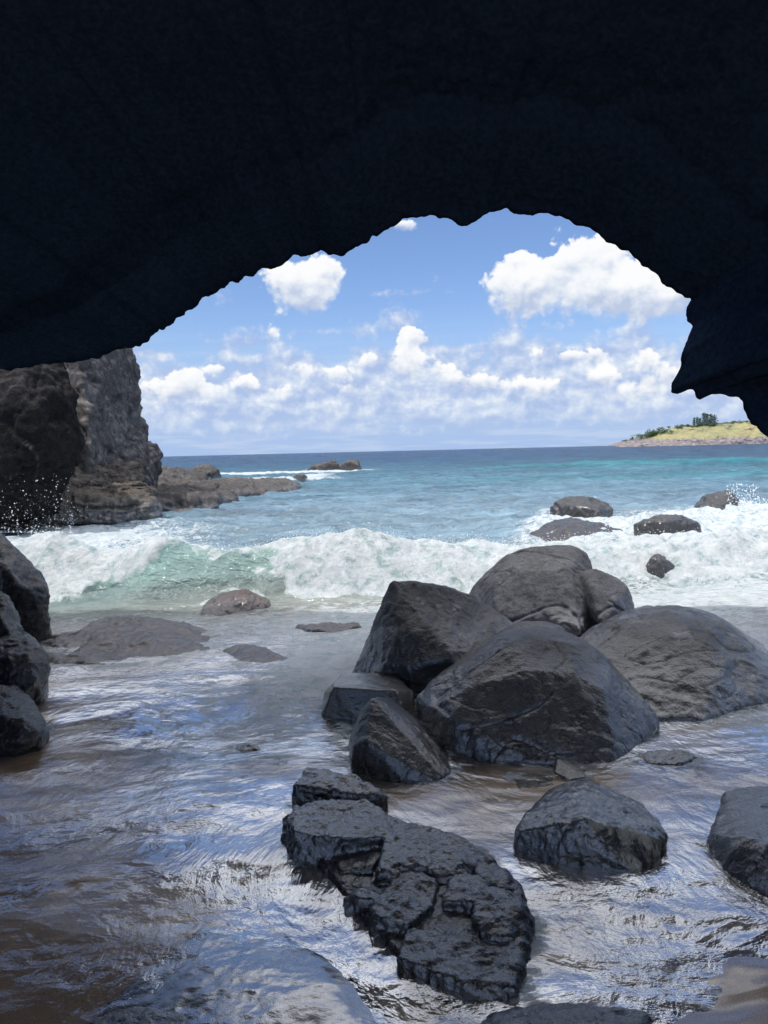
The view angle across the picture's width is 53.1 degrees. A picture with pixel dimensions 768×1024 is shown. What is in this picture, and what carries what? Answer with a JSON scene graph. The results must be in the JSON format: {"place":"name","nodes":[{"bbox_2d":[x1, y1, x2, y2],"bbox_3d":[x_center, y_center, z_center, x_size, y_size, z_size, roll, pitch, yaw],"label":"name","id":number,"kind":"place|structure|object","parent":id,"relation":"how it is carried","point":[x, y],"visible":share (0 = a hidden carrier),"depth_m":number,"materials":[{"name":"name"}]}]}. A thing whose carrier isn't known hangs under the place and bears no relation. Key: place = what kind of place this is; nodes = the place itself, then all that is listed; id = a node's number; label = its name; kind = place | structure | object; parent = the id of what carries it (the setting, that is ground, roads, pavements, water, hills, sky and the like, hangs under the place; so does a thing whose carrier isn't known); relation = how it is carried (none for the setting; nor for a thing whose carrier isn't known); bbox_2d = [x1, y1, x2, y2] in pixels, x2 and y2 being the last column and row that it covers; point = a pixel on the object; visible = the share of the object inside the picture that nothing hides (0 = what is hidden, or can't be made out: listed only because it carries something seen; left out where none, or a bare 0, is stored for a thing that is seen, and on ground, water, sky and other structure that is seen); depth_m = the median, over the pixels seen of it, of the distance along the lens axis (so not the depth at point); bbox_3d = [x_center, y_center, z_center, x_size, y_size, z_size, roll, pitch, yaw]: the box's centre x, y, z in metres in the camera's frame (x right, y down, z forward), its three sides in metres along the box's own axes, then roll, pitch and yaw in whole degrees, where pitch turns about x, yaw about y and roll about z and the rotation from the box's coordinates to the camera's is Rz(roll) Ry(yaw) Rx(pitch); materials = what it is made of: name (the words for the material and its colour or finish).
{"place":"outdoors","nodes":[
{"label":"outdoors","id":0,"kind":"place"},
{"bbox_2d":[64,348,162,487],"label":"sea cliff","id":1,"kind":"structure","parent":0,"point":[114,426],"depth_m":26.22,"materials":[{"name":"grey stone"}]},
{"bbox_2d":[0,0,767,436],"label":"cave","id":2,"kind":"structure","parent":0,"point":[164,164],"depth_m":5.61},
{"bbox_2d":[0,444,767,1023],"bbox_3d":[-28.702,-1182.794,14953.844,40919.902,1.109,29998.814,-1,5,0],"label":"sea","id":3,"kind":"structure","parent":0,"point":[416,500],"depth_m":10.78,"materials":[{"name":"liquid"}]},
{"bbox_2d":[0,478,77,532],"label":"sea spray","id":4,"kind":"object","parent":3,"relation":"on","point":[31,531],"visible":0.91,"depth_m":18.80,"materials":[{"name":"white liquid"}]},
{"bbox_2d":[0,461,163,530],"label":"rock ledge","id":5,"kind":"object","parent":3,"relation":"in","point":[113,493],"visible":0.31,"depth_m":22.18,"materials":[{"name":"stone"}]},
{"bbox_2d":[0,363,85,524],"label":"rock buttress","id":6,"kind":"object","parent":5,"relation":"on","point":[41,435],"visible":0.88,"depth_m":18.96,"materials":[{"name":"grey stone"}]},
{"bbox_2d":[171,508,190,512],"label":"surf rock","id":7,"kind":"object","parent":3,"relation":"in","point":[181,510],"visible":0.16,"depth_m":26.78,"materials":[{"name":"grey stone"}]},
{"bbox_2d":[155,464,301,510],"bbox_3d":[-10.599,-1.810,49.206,9.688,2.370,44.736,-3,5,-17],"label":"reef shelf","id":8,"kind":"object","parent":3,"relation":"in","point":[182,487],"visible":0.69,"depth_m":36.42,"materials":[{"name":"grey stone"}]},
{"bbox_2d":[200,589,270,615],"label":"sunken rock","id":9,"kind":"object","parent":3,"relation":"in","point":[233,601],"visible":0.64,"depth_m":9.91,"materials":[{"name":"grey stone"}]},
{"bbox_2d":[293,474,307,481],"bbox_3d":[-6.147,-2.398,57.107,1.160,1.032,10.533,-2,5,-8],"label":"surf rock","id":10,"kind":"object","parent":3,"relation":"in","point":[301,477],"visible":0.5,"depth_m":53.90,"materials":[{"name":"grey stone"}]},
{"bbox_2d":[307,459,361,470],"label":"surf rock","id":11,"kind":"object","parent":3,"relation":"in","point":[349,465],"visible":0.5,"depth_m":81.84,"materials":[{"name":"grey stone"}]},
{"bbox_2d":[4,501,767,598],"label":"sea spray","id":12,"kind":"object","parent":3,"relation":"attached to","point":[438,545],"visible":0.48,"depth_m":11.31,"materials":[{"name":"white liquid"}]},
{"bbox_2d":[530,517,622,541],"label":"surf rock","id":13,"kind":"object","parent":3,"relation":"in","point":[567,527],"visible":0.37,"depth_m":15.74,"materials":[{"name":"grey stone"}]},
{"bbox_2d":[550,496,613,517],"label":"surf rock","id":14,"kind":"object","parent":3,"relation":"in","point":[581,506],"visible":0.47,"depth_m":19.73,"materials":[{"name":"grey stone"}]},
{"bbox_2d":[646,553,674,578],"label":"surf rock","id":15,"kind":"object","parent":3,"relation":"in","point":[657,563],"visible":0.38,"depth_m":11.00,"materials":[{"name":"grey stone"}]},
{"bbox_2d":[634,514,701,535],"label":"surf rock","id":16,"kind":"object","parent":3,"relation":"in","point":[674,523],"visible":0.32,"depth_m":15.15,"materials":[{"name":"grey stone"}]},
{"bbox_2d":[693,490,738,509],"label":"surf rock","id":17,"kind":"object","parent":3,"relation":"in","point":[717,499],"visible":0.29,"depth_m":21.29,"materials":[{"name":"grey stone"}]},
{"bbox_2d":[726,483,767,513],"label":"sea spray","id":18,"kind":"object","parent":3,"relation":"on","point":[744,498],"visible":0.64,"depth_m":20.49,"materials":[{"name":"white liquid"}]},
{"bbox_2d":[0,629,767,1023],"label":"sand","id":19,"kind":"structure","parent":0,"point":[94,917],"depth_m":3.66,"materials":[{"name":"grey sand"}]},
{"bbox_2d":[0,591,23,636],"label":"boulder","id":20,"kind":"object","parent":19,"relation":"on","point":[10,624],"visible":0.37,"depth_m":7.01,"materials":[{"name":"grey stone"}]},
{"bbox_2d":[0,685,48,756],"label":"boulder","id":21,"kind":"object","parent":19,"relation":"on","point":[24,730],"visible":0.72,"depth_m":5.33,"materials":[{"name":"grey stone"}]},
{"bbox_2d":[0,631,50,704],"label":"boulder","id":22,"kind":"object","parent":19,"relation":"on","point":[25,667],"visible":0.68,"depth_m":6.35,"materials":[{"name":"grey stone"}]},
{"bbox_2d":[0,533,51,641],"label":"boulder","id":23,"kind":"object","parent":19,"relation":"on","point":[24,586],"visible":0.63,"depth_m":8.27,"materials":[{"name":"grey stone"}]},
{"bbox_2d":[38,615,235,676],"bbox_3d":[-2.838,1.478,8.247,2.638,0.436,2.282,-1,5,0],"label":"sunken rock","id":24,"kind":"object","parent":19,"relation":"on","point":[105,639],"visible":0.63,"depth_m":7.99,"materials":[{"name":"grey stone"}]},
{"bbox_2d":[90,1007,188,1023],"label":"sunken rock","id":25,"kind":"object","parent":19,"relation":"on","point":[140,1015],"visible":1,"depth_m":2.59,"materials":[{"name":"grey stone"}]},
{"bbox_2d":[97,927,392,1023],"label":"rock","id":26,"kind":"object","parent":19,"relation":"on","point":[222,976],"visible":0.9,"depth_m":2.86,"materials":[{"name":"grey stone"}]},
{"bbox_2d":[235,744,263,756],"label":"sunken rock","id":27,"kind":"object","parent":19,"relation":"on","point":[242,748],"visible":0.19,"depth_m":5.22,"materials":[{"name":"grey stone"}]},
{"bbox_2d":[211,644,288,671],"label":"sunken rock","id":28,"kind":"object","parent":19,"relation":"on","point":[253,654],"visible":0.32,"depth_m":7.60,"materials":[{"name":"grey stone"}]},
{"bbox_2d":[283,622,365,650],"bbox_3d":[-0.669,1.417,8.733,1.089,0.300,0.550,0,5,14],"label":"sunken rock","id":29,"kind":"object","parent":19,"relation":"on","point":[329,627],"visible":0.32,"depth_m":8.68,"materials":[{"name":"grey stone"}]},
{"bbox_2d":[321,673,414,726],"bbox_3d":[-0.123,1.514,6.085,0.732,0.460,0.793,-1,5,0],"label":"boulder","id":30,"kind":"object","parent":19,"relation":"on","point":[349,696],"visible":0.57,"depth_m":5.78,"materials":[{"name":"grey stone"}]},
{"bbox_2d":[348,697,457,784],"bbox_3d":[0.133,1.518,5.097,0.740,0.588,0.924,-1,5,0],"label":"boulder","id":31,"kind":"object","parent":19,"relation":"on","point":[390,741],"visible":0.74,"depth_m":4.83,"materials":[{"name":"grey stone"}]},
{"bbox_2d":[278,767,537,1009],"bbox_3d":[0.057,1.748,3.726,0.849,0.386,2.060,-4,5,-32],"label":"rock ledge","id":32,"kind":"object","parent":19,"relation":"on","point":[448,917],"visible":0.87,"depth_m":3.40,"materials":[{"name":"grey stone"}]},
{"bbox_2d":[352,580,513,697],"bbox_3d":[0.446,1.117,7.217,1.529,1.102,2.009,-1,5,0],"label":"boulder","id":33,"kind":"object","parent":19,"relation":"on","point":[421,636],"visible":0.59,"depth_m":6.55,"materials":[{"name":"grey stone"}]},
{"bbox_2d":[512,771,553,787],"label":"sunken rock","id":34,"kind":"object","parent":19,"relation":"on","point":[540,779],"visible":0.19,"depth_m":4.67,"materials":[{"name":"grey stone"}]},
{"bbox_2d":[500,621,566,632],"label":"boulder","id":35,"kind":"object","parent":19,"relation":"on","point":[541,624],"visible":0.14,"depth_m":6.56,"materials":[{"name":"grey stone"}]},
{"bbox_2d":[413,627,659,768],"bbox_3d":[1.126,1.327,5.836,1.838,0.841,1.998,-1,5,0],"label":"boulder","id":36,"kind":"object","parent":19,"relation":"on","point":[542,697],"visible":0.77,"depth_m":5.20,"materials":[{"name":"grey stone"}]},
{"bbox_2d":[469,545,633,636],"bbox_3d":[1.829,0.932,8.504,1.930,1.168,2.479,-1,5,0],"label":"boulder","id":37,"kind":"object","parent":19,"relation":"on","point":[569,588],"visible":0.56,"depth_m":7.75,"materials":[{"name":"grey stone"}]},
{"bbox_2d":[481,1002,651,1023],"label":"sunken rock","id":38,"kind":"object","parent":19,"relation":"on","point":[570,1013],"visible":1,"depth_m":2.65,"materials":[{"name":"grey stone"}]},
{"bbox_2d":[553,757,586,781],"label":"boulder","id":39,"kind":"object","parent":19,"relation":"on","point":[565,769],"visible":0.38,"depth_m":4.75,"materials":[{"name":"grey stone"}]},
{"bbox_2d":[512,780,667,869],"bbox_3d":[1.116,1.664,4.013,0.701,0.426,0.805,1,5,30],"label":"boulder","id":40,"kind":"object","parent":19,"relation":"on","point":[589,823],"visible":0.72,"depth_m":3.77,"materials":[{"name":"grey stone"}]},
{"bbox_2d":[632,749,697,770],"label":"sunken rock","id":41,"kind":"object","parent":19,"relation":"on","point":[676,760],"visible":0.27,"depth_m":4.87,"materials":[{"name":"grey stone"}]},
{"bbox_2d":[580,605,767,720],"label":"boulder","id":42,"kind":"object","parent":19,"relation":"on","point":[675,663],"visible":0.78,"depth_m":6.10,"materials":[{"name":"grey stone"}]},
{"bbox_2d":[706,786,767,890],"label":"boulder","id":43,"kind":"object","parent":19,"relation":"on","point":[737,843],"visible":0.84,"depth_m":3.72,"materials":[{"name":"grey stone"}]},
{"bbox_2d":[133,208,748,455],"label":"sky","id":44,"kind":"structure","parent":0,"point":[502,329],"materials":[{"name":"blue"}]},
{"bbox_2d":[608,421,767,446],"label":"headland","id":45,"kind":"structure","parent":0,"point":[743,432],"depth_m":882.61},
{"bbox_2d":[648,427,668,435],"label":"leafy bush","id":46,"kind":"object","parent":45,"relation":"on","point":[663,430],"visible":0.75,"depth_m":900.56,"materials":[{"name":"green plant"}]},
{"bbox_2d":[700,413,707,425],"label":"pine tree","id":47,"kind":"object","parent":45,"relation":"on","point":[703,415],"visible":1,"depth_m":901.88,"materials":[{"name":"green plant"}]},
{"bbox_2d":[703,413,710,425],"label":"pine tree","id":48,"kind":"object","parent":45,"relation":"on","point":[707,415],"visible":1,"depth_m":901.80,"materials":[{"name":"green plant"}]},
{"bbox_2d":[709,414,715,425],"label":"pine tree","id":49,"kind":"object","parent":45,"relation":"on","point":[711,419],"visible":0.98,"depth_m":902.11,"materials":[{"name":"green plant"}]},
{"bbox_2d":[710,414,718,425],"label":"pine tree","id":50,"kind":"object","parent":45,"relation":"on","point":[714,417],"visible":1,"depth_m":902.01,"materials":[{"name":"green plant"}]}
]}

